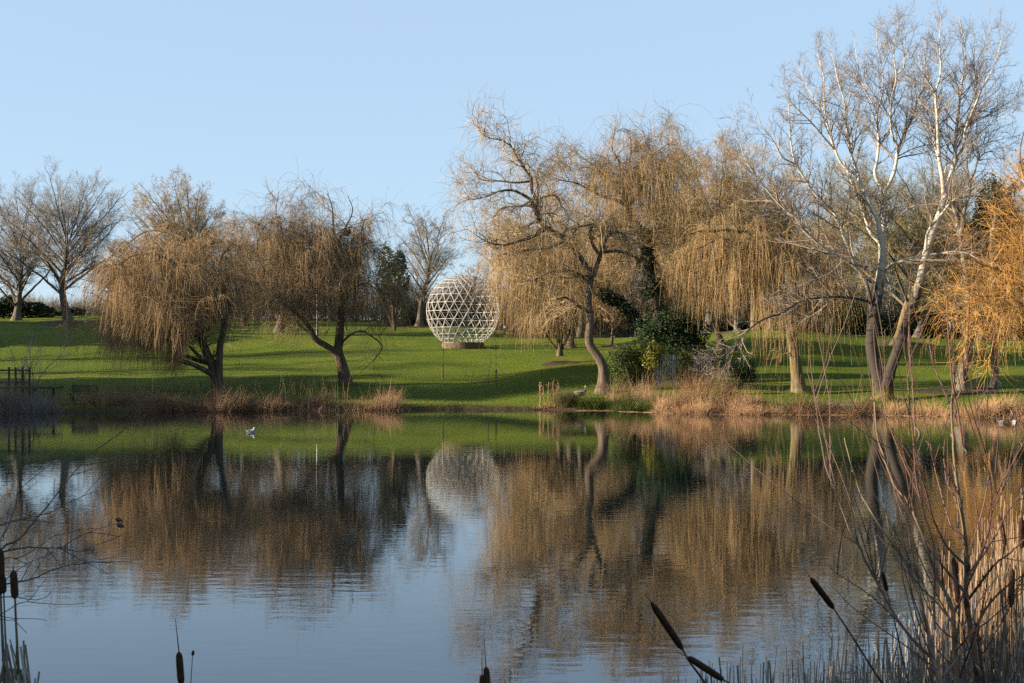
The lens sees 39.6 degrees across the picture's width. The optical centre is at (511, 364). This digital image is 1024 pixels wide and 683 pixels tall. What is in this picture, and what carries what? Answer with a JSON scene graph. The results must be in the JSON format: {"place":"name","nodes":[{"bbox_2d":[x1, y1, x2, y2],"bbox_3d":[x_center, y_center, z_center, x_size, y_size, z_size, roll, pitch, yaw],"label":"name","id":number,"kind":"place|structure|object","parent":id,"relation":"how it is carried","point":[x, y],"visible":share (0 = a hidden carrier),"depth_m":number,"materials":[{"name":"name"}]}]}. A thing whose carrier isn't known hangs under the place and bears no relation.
{"place":"outdoors","nodes":[
{"label":"outdoors","id":0,"kind":"place"},
{"bbox_2d":[32,321,101,325],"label":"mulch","id":1,"kind":"object","parent":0,"point":[51,323],"visible":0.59,"depth_m":138.26,"materials":[{"name":"soil"}]},
{"bbox_2d":[0,409,1023,682],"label":"water","id":2,"kind":"structure","parent":0,"point":[426,545],"depth_m":20.97,"materials":[{"name":"blue liquid"}]},
{"bbox_2d":[0,639,39,682],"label":"dead reeds","id":3,"kind":"object","parent":2,"relation":"in","point":[13,676],"visible":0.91,"depth_m":4.26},
{"bbox_2d":[578,410,1023,418],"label":"reed litter","id":4,"kind":"object","parent":2,"relation":"on","point":[760,414],"visible":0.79,"depth_m":73.33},
{"bbox_2d":[0,315,1023,417],"bbox_3d":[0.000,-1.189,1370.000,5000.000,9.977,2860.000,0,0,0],"label":"ground","id":5,"kind":"structure","parent":0,"point":[418,372],"depth_m":101.85,"materials":[{"name":"plant"}]},
{"bbox_2d":[0,540,5,682],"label":"cattail","id":6,"kind":"object","parent":5,"relation":"on","point":[2,567],"visible":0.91,"depth_m":4.30,"materials":[{"name":"brown plant"}]},
{"bbox_2d":[2,576,8,674],"bbox_3d":[-1.503,1.690,4.300,0.087,2.120,0.018,0,0,0],"label":"cattail","id":7,"kind":"object","parent":5,"relation":"on","point":[4,587],"visible":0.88,"depth_m":4.30,"materials":[{"name":"brown plant"}]},
{"bbox_2d":[10,566,20,680],"bbox_3d":[-1.471,1.677,4.300,0.093,2.147,0.023,0,0,0],"label":"cattail","id":8,"kind":"object","parent":5,"relation":"on","point":[14,589],"visible":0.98,"depth_m":4.30,"materials":[{"name":"brown plant"}]},
{"bbox_2d":[0,367,30,396],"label":"railing","id":9,"kind":"object","parent":5,"relation":"on","point":[29,376],"visible":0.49,"depth_m":78.95,"materials":[{"name":"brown wood"}]},
{"bbox_2d":[1,334,44,397],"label":"sapling","id":10,"kind":"object","parent":5,"relation":"on","point":[23,359],"visible":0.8,"depth_m":80.48,"materials":[{"name":"brown plant"}]},
{"bbox_2d":[0,294,55,317],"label":"hedge","id":11,"kind":"object","parent":5,"relation":"on","point":[30,309],"visible":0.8,"depth_m":150.96,"materials":[{"name":"green plant"}]},
{"bbox_2d":[0,386,62,404],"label":"boardwalk","id":12,"kind":"structure","parent":5,"relation":"on","point":[53,388],"depth_m":78.14,"materials":[{"name":"brown wood"}]},
{"bbox_2d":[0,378,66,413],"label":"reed bed","id":13,"kind":"object","parent":5,"relation":"on","point":[39,406],"visible":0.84,"depth_m":75.89,"materials":[{"name":"plant"}]},
{"bbox_2d":[0,174,68,320],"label":"ash tree","id":14,"kind":"object","parent":5,"relation":"on","point":[21,282],"visible":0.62,"depth_m":146.66,"materials":[{"name":"grey plant"}]},
{"bbox_2d":[16,319,83,390],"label":"sapling","id":15,"kind":"object","parent":5,"relation":"on","point":[42,326],"visible":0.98,"depth_m":80.04,"materials":[{"name":"brown plant"}]},
{"bbox_2d":[0,290,124,315],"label":"scrub","id":16,"kind":"object","parent":5,"relation":"on","point":[42,300],"visible":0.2,"depth_m":163.07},
{"bbox_2d":[53,307,85,315],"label":"hedge","id":17,"kind":"object","parent":5,"relation":"on","point":[76,312],"visible":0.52,"depth_m":157.26,"materials":[{"name":"green plant"}]},
{"bbox_2d":[0,156,141,321],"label":"ash tree","id":18,"kind":"object","parent":5,"relation":"on","point":[66,244],"visible":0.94,"depth_m":139.09,"materials":[{"name":"grey plant"}]},
{"bbox_2d":[0,409,142,632],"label":"bare shrub","id":19,"kind":"object","parent":5,"relation":"on","point":[119,519],"visible":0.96,"depth_m":4.81,"materials":[{"name":"brown plant"}]},
{"bbox_2d":[0,372,148,410],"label":"reed bed","id":20,"kind":"object","parent":5,"relation":"on","point":[114,401],"visible":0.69,"depth_m":78.85,"materials":[{"name":"plant"}]},
{"bbox_2d":[69,385,98,400],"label":"park bench","id":21,"kind":"object","parent":5,"relation":"on","point":[73,389],"visible":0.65,"depth_m":81.91,"materials":[{"name":"brown wood"}]},
{"bbox_2d":[98,227,169,297],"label":"tree","id":22,"kind":"object","parent":5,"relation":"on","point":[122,254],"visible":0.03,"depth_m":149.47,"materials":[{"name":"brown plant"}]},
{"bbox_2d":[3,199,296,395],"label":"weeping willow","id":23,"kind":"object","parent":5,"relation":"on","point":[175,313],"visible":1,"depth_m":86.36,"materials":[{"name":"brown plant"}]},
{"bbox_2d":[113,165,227,288],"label":"oak tree","id":24,"kind":"object","parent":5,"relation":"on","point":[175,211],"visible":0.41,"depth_m":122.96,"materials":[{"name":"brown plant"}]},
{"bbox_2d":[175,617,184,682],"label":"cattail","id":25,"kind":"object","parent":5,"relation":"on","point":[180,668],"visible":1,"depth_m":4.79,"materials":[{"name":"brown plant"}]},
{"bbox_2d":[207,221,274,325],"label":"tree","id":26,"kind":"object","parent":5,"relation":"on","point":[245,321],"visible":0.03,"depth_m":139.74,"materials":[{"name":"brown plant"}]},
{"bbox_2d":[144,299,387,320],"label":"scrub","id":27,"kind":"object","parent":5,"relation":"on","point":[363,317],"visible":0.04,"depth_m":155.67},
{"bbox_2d":[121,371,415,412],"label":"reed bed","id":28,"kind":"object","parent":5,"relation":"on","point":[163,404],"visible":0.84,"depth_m":79.18,"materials":[{"name":"plant"}]},
{"bbox_2d":[251,201,324,332],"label":"ash tree","id":29,"kind":"object","parent":5,"relation":"on","point":[278,331],"visible":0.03,"depth_m":127.73,"materials":[{"name":"brown plant"}]},
{"bbox_2d":[206,163,429,388],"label":"weeping willow","id":30,"kind":"object","parent":5,"relation":"on","point":[306,259],"visible":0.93,"depth_m":94.14,"materials":[{"name":"brown plant"}]},
{"bbox_2d":[302,222,375,321],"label":"tree","id":31,"kind":"object","parent":5,"relation":"on","point":[333,280],"visible":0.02,"depth_m":149.70,"materials":[{"name":"brown plant"}]},
{"bbox_2d":[375,241,410,330],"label":"evergreen tree","id":32,"kind":"object","parent":5,"relation":"on","point":[401,255],"visible":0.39,"depth_m":132.61,"materials":[{"name":"plant"}]},
{"bbox_2d":[387,202,467,326],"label":"ash tree","id":33,"kind":"object","parent":5,"relation":"on","point":[428,271],"visible":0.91,"depth_m":139.76,"materials":[{"name":"brown plant"}]},
{"bbox_2d":[426,274,499,348],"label":"lattice globe","id":34,"kind":"object","parent":5,"relation":"on","point":[465,345],"visible":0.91,"depth_m":113.93,"materials":[{"name":"metal"}]},
{"bbox_2d":[371,266,562,335],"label":"scrub","id":35,"kind":"object","parent":5,"relation":"on","point":[412,318],"visible":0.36,"depth_m":143.50,"materials":[{"name":"plant"}]},
{"bbox_2d":[448,260,496,297],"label":"ash tree","id":36,"kind":"object","parent":5,"relation":"on","point":[473,275],"visible":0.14,"depth_m":147.98,"materials":[{"name":"grey plant"}]},
{"bbox_2d":[403,400,542,409],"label":"sedge","id":37,"kind":"object","parent":5,"relation":"on","point":[450,405],"visible":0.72,"depth_m":81.75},
{"bbox_2d":[483,641,489,682],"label":"cattail","id":38,"kind":"object","parent":5,"relation":"on","point":[486,673],"visible":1,"depth_m":4.89,"materials":[{"name":"brown plant"}]},
{"bbox_2d":[463,200,547,335],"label":"ash tree","id":39,"kind":"object","parent":5,"relation":"on","point":[519,331],"visible":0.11,"depth_m":127.72,"materials":[{"name":"grey plant"}]},
{"bbox_2d":[455,155,637,356],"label":"golden willow","id":40,"kind":"object","parent":5,"relation":"on","point":[514,292],"visible":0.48,"depth_m":103.31,"materials":[{"name":"brown plant"}]},
{"bbox_2d":[532,378,560,408],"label":"dead stalks","id":41,"kind":"object","parent":5,"relation":"on","point":[543,393],"visible":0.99,"depth_m":81.25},
{"bbox_2d":[422,83,677,394],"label":"leaning willow","id":42,"kind":"object","parent":5,"relation":"on","point":[587,308],"visible":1,"depth_m":84.55,"materials":[{"name":"brown plant"}]},
{"bbox_2d":[515,213,584,335],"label":"tree","id":43,"kind":"object","parent":5,"relation":"on","point":[547,278],"visible":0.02,"depth_m":141.49,"materials":[{"name":"grey plant"}]},
{"bbox_2d":[541,361,580,365],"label":"mulch","id":44,"kind":"object","parent":5,"relation":"on","point":[552,363],"visible":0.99,"depth_m":103.33,"materials":[{"name":"soil"}]},
{"bbox_2d":[546,387,583,407],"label":"rush tussock","id":45,"kind":"object","parent":5,"relation":"on","point":[563,399],"visible":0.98,"depth_m":80.92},
{"bbox_2d":[542,212,600,347],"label":"ash tree","id":46,"kind":"object","parent":5,"relation":"on","point":[570,342],"visible":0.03,"depth_m":115.72,"materials":[{"name":"brown plant"}]},
{"bbox_2d":[551,194,615,336],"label":"ash tree","id":47,"kind":"object","parent":5,"relation":"on","point":[581,329],"visible":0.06,"depth_m":133.78,"materials":[{"name":"grey plant"}]},
{"bbox_2d":[568,388,612,409],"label":"sedge","id":48,"kind":"object","parent":5,"relation":"on","point":[596,404],"visible":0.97,"depth_m":80.49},
{"bbox_2d":[481,234,706,337],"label":"scrub","id":49,"kind":"object","parent":5,"relation":"on","point":[607,325],"visible":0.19,"depth_m":147.45,"materials":[{"name":"plant"}]},
{"bbox_2d":[593,256,638,344],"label":"ash tree","id":50,"kind":"object","parent":5,"relation":"on","point":[612,332],"visible":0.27,"depth_m":117.94,"materials":[{"name":"brown plant"}]},
{"bbox_2d":[567,159,670,337],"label":"tree","id":51,"kind":"object","parent":5,"relation":"on","point":[620,245],"visible":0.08,"depth_m":147.53,"materials":[{"name":"grey plant"}]},
{"bbox_2d":[511,97,728,342],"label":"willow tree","id":52,"kind":"object","parent":5,"relation":"on","point":[628,198],"visible":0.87,"depth_m":96.38,"materials":[{"name":"brown plant"}]},
{"bbox_2d":[587,371,672,403],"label":"sedge","id":53,"kind":"object","parent":5,"relation":"on","point":[638,394],"visible":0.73,"depth_m":81.58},
{"bbox_2d":[607,336,655,388],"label":"holly bush","id":54,"kind":"object","parent":5,"relation":"on","point":[631,365],"visible":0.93,"depth_m":86.14,"materials":[{"name":"green plant"}]},
{"bbox_2d":[605,390,668,411],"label":"sedge","id":55,"kind":"object","parent":5,"relation":"on","point":[638,406],"visible":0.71,"depth_m":78.50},
{"bbox_2d":[613,245,660,336],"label":"ash tree","id":56,"kind":"object","parent":5,"relation":"on","point":[639,289],"visible":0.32,"depth_m":130.74,"materials":[{"name":"brown plant"}]},
{"bbox_2d":[637,339,665,389],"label":"variegated bush","id":57,"kind":"object","parent":5,"relation":"on","point":[651,357],"visible":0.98,"depth_m":85.39,"materials":[{"name":"green plant"}]},
{"bbox_2d":[619,150,714,319],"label":"tree","id":58,"kind":"object","parent":5,"relation":"on","point":[666,249],"visible":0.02,"depth_m":149.59,"materials":[{"name":"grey plant"}]},
{"bbox_2d":[633,306,711,379],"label":"ivy bush","id":59,"kind":"object","parent":5,"relation":"on","point":[663,329],"visible":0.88,"depth_m":90.94,"materials":[{"name":"green plant"}]},
{"bbox_2d":[630,131,717,317],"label":"tree","id":60,"kind":"object","parent":5,"relation":"on","point":[656,248],"visible":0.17,"depth_m":129.03,"materials":[{"name":"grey plant"}]},
{"bbox_2d":[645,594,705,682],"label":"cattail","id":61,"kind":"object","parent":5,"relation":"on","point":[667,626],"visible":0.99,"depth_m":4.92,"materials":[{"name":"brown plant"}]},
{"bbox_2d":[655,354,712,385],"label":"palisade fence","id":62,"kind":"object","parent":5,"relation":"on","point":[657,372],"visible":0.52,"depth_m":87.98,"materials":[{"name":"wood"}]},
{"bbox_2d":[676,348,695,387],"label":"ivy bush","id":63,"kind":"object","parent":5,"relation":"on","point":[684,356],"visible":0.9,"depth_m":86.52,"materials":[{"name":"green plant"}]},
{"bbox_2d":[654,344,728,380],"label":"bare shrub","id":64,"kind":"object","parent":5,"relation":"on","point":[686,350],"visible":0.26,"depth_m":89.40,"materials":[{"name":"brown plant"}]},
{"bbox_2d":[627,200,774,353],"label":"golden willow","id":65,"kind":"object","parent":5,"relation":"on","point":[717,333],"visible":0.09,"depth_m":102.85,"materials":[{"name":"brown plant"}]},
{"bbox_2d":[653,363,748,412],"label":"sedge","id":66,"kind":"object","parent":5,"relation":"on","point":[698,392],"visible":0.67,"depth_m":76.35,"materials":[{"name":"plant"}]},
{"bbox_2d":[675,651,729,682],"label":"cattail","id":67,"kind":"object","parent":5,"relation":"on","point":[705,668],"visible":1,"depth_m":5.01,"materials":[{"name":"brown plant"}]},
{"bbox_2d":[639,123,773,331],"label":"ash tree","id":68,"kind":"object","parent":5,"relation":"on","point":[730,196],"visible":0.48,"depth_m":120.86,"materials":[{"name":"brown plant"}]},
{"bbox_2d":[646,363,788,414],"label":"reed bed","id":69,"kind":"object","parent":5,"relation":"on","point":[740,407],"visible":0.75,"depth_m":74.69,"materials":[{"name":"plant"}]},
{"bbox_2d":[715,378,743,391],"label":"laurel bush","id":70,"kind":"object","parent":5,"relation":"on","point":[734,380],"visible":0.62,"depth_m":83.08,"materials":[{"name":"green plant"}]},
{"bbox_2d":[711,355,759,389],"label":"laurel bush","id":71,"kind":"object","parent":5,"relation":"on","point":[742,372],"visible":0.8,"depth_m":84.97,"materials":[{"name":"green plant"}]},
{"bbox_2d":[698,138,794,329],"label":"tree","id":72,"kind":"object","parent":5,"relation":"on","point":[735,322],"visible":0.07,"depth_m":140.12,"materials":[{"name":"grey plant"}]},
{"bbox_2d":[629,211,869,331],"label":"scrub","id":73,"kind":"object","parent":5,"relation":"on","point":[744,318],"visible":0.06,"depth_m":149.09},
{"bbox_2d":[686,307,824,332],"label":"hedge","id":74,"kind":"object","parent":5,"relation":"on","point":[744,327],"visible":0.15,"depth_m":147.98,"materials":[{"name":"green plant"}]},
{"bbox_2d":[699,126,812,329],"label":"tree","id":75,"kind":"object","parent":5,"relation":"on","point":[757,194],"visible":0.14,"depth_m":127.15,"materials":[{"name":"brown plant"}]},
{"bbox_2d":[644,169,875,393],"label":"golden willow","id":76,"kind":"object","parent":5,"relation":"on","point":[753,263],"visible":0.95,"depth_m":82.84,"materials":[{"name":"brown plant"}]},
{"bbox_2d":[732,161,822,329],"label":"ash tree","id":77,"kind":"object","parent":5,"relation":"on","point":[783,229],"visible":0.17,"depth_m":129.15,"materials":[{"name":"grey plant"}]},
{"bbox_2d":[663,627,922,682],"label":"dead reeds","id":78,"kind":"object","parent":5,"relation":"on","point":[890,671],"visible":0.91,"depth_m":5.79,"materials":[{"name":"plant"}]},
{"bbox_2d":[762,172,853,324],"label":"tree","id":79,"kind":"object","parent":5,"relation":"on","point":[810,226],"visible":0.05,"depth_m":149.74,"materials":[{"name":"grey plant"}]},
{"bbox_2d":[776,376,880,415],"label":"reed bed","id":80,"kind":"object","parent":5,"relation":"on","point":[806,408],"visible":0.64,"depth_m":73.70,"materials":[{"name":"plant"}]},
{"bbox_2d":[786,204,873,332],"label":"ash tree","id":81,"kind":"object","parent":5,"relation":"on","point":[828,324],"visible":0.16,"depth_m":134.78,"materials":[{"name":"grey plant"}]},
{"bbox_2d":[803,567,882,682],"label":"cattail","id":82,"kind":"object","parent":5,"relation":"on","point":[822,593],"visible":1,"depth_m":5.55,"materials":[{"name":"brown plant"}]},
{"bbox_2d":[798,156,909,325],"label":"tree","id":83,"kind":"object","parent":5,"relation":"on","point":[860,237],"visible":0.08,"depth_m":149.54,"materials":[{"name":"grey plant"}]},
{"bbox_2d":[688,0,1023,401],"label":"white poplar","id":84,"kind":"object","parent":5,"relation":"on","point":[881,223],"visible":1,"depth_m":79.10,"materials":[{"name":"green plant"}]},
{"bbox_2d":[720,204,1023,682],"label":"bare shrub","id":85,"kind":"object","parent":5,"relation":"on","point":[973,637],"visible":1,"depth_m":5.30,"materials":[{"name":"brown plant"}]},
{"bbox_2d":[876,552,907,678],"bbox_3d":[1.848,1.836,6.138,1.081,2.150,0.076,0,0,-44],"label":"cattail","id":86,"kind":"object","parent":5,"relation":"on","point":[884,582],"visible":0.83,"depth_m":5.91,"materials":[{"name":"brown plant"}]},
{"bbox_2d":[803,126,984,345],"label":"lime tree","id":87,"kind":"object","parent":5,"relation":"on","point":[907,219],"visible":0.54,"depth_m":111.34,"materials":[{"name":"brown plant"}]},
{"bbox_2d":[790,232,1023,339],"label":"scrub","id":88,"kind":"object","parent":5,"relation":"on","point":[894,305],"visible":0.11,"depth_m":147.72,"materials":[{"name":"plant"}]},
{"bbox_2d":[881,341,940,346],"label":"mulch","id":89,"kind":"object","parent":5,"relation":"on","point":[913,343],"visible":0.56,"depth_m":111.98,"materials":[{"name":"soil"}]},
{"bbox_2d":[873,203,975,337],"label":"lime tree","id":90,"kind":"object","parent":5,"relation":"on","point":[917,333],"visible":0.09,"depth_m":123.72,"materials":[{"name":"brown plant"}]},
{"bbox_2d":[830,300,1023,339],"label":"hedge","id":91,"kind":"object","parent":5,"relation":"on","point":[886,326],"visible":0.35,"depth_m":145.18,"materials":[{"name":"green plant"}]},
{"bbox_2d":[886,165,987,337],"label":"tree","id":92,"kind":"object","parent":5,"relation":"on","point":[921,226],"visible":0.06,"depth_m":149.47,"materials":[{"name":"grey plant"}]},
{"bbox_2d":[876,389,1023,417],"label":"reed bed","id":93,"kind":"object","parent":5,"relation":"on","point":[993,411],"visible":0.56,"depth_m":70.00,"materials":[{"name":"plant"}]},
{"bbox_2d":[951,556,959,664],"bbox_3d":[1.948,1.877,6.200,0.066,2.134,0.025,0,0,0],"label":"cattail","id":94,"kind":"object","parent":5,"relation":"on","point":[955,575],"visible":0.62,"depth_m":6.19,"materials":[{"name":"brown plant"}]},
{"bbox_2d":[889,610,1023,682],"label":"dead reeds","id":95,"kind":"object","parent":5,"relation":"on","point":[1019,675],"visible":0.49,"depth_m":5.95,"materials":[{"name":"plant"}]},
{"bbox_2d":[914,386,998,393],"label":"mulch","id":96,"kind":"object","parent":5,"relation":"on","point":[940,390],"visible":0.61,"depth_m":82.79,"materials":[{"name":"brown soil"}]},
{"bbox_2d":[890,124,1023,389],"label":"orange willow","id":97,"kind":"object","parent":5,"relation":"on","point":[1016,243],"visible":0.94,"depth_m":77.49,"materials":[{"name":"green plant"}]},
{"bbox_2d":[942,216,981,339],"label":"conifer","id":98,"kind":"object","parent":5,"relation":"on","point":[951,273],"visible":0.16,"depth_m":117.88,"materials":[{"name":"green plant"}]},
{"bbox_2d":[918,488,1023,682],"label":"dead reeds","id":99,"kind":"object","parent":5,"relation":"on","point":[994,607],"visible":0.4,"depth_m":6.93,"materials":[{"name":"plant"}]},
{"bbox_2d":[925,121,1020,390],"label":"pale poplar","id":100,"kind":"object","parent":5,"relation":"on","point":[963,210],"visible":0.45,"depth_m":83.02,"materials":[{"name":"beige plant"}]},
{"bbox_2d":[930,180,1021,339],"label":"lime tree","id":101,"kind":"object","parent":5,"relation":"on","point":[981,337],"visible":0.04,"depth_m":129.79,"materials":[{"name":"brown plant"}]},
{"bbox_2d":[970,172,1022,348],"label":"conifer","id":102,"kind":"object","parent":5,"relation":"on","point":[981,207],"visible":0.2,"depth_m":111.31,"materials":[{"name":"green plant"}]},
{"bbox_2d":[974,172,1023,339],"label":"tree","id":103,"kind":"object","parent":5,"relation":"on","point":[1017,268],"visible":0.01,"depth_m":139.82,"materials":[{"name":"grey plant"}]},
{"bbox_2d":[976,147,1023,387],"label":"white birch","id":104,"kind":"object","parent":5,"relation":"on","point":[995,383],"visible":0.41,"depth_m":84.13,"materials":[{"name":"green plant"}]},
{"bbox_2d":[998,507,1006,680],"bbox_3d":[2.084,1.750,6.000,0.067,2.298,0.020,0,0,0],"label":"cattail","id":105,"kind":"object","parent":5,"relation":"on","point":[1001,532],"visible":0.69,"depth_m":6.00,"materials":[{"name":"brown plant"}]},
{"bbox_2d":[1008,560,1014,672],"bbox_3d":[2.117,1.859,6.000,0.046,2.080,0.025,0,0,0],"label":"cattail","id":106,"kind":"object","parent":5,"relation":"on","point":[1011,585],"visible":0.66,"depth_m":5.99,"materials":[{"name":"brown plant"}]},
{"bbox_2d":[1018,507,1023,672],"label":"cattail","id":107,"kind":"object","parent":5,"relation":"on","point":[1021,528],"visible":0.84,"depth_m":6.20,"materials":[{"name":"brown plant"}]},
{"bbox_2d":[0,0,1023,337],"label":"sky","id":108,"kind":"structure","parent":0,"point":[233,94],"materials":[{"name":"blue"}]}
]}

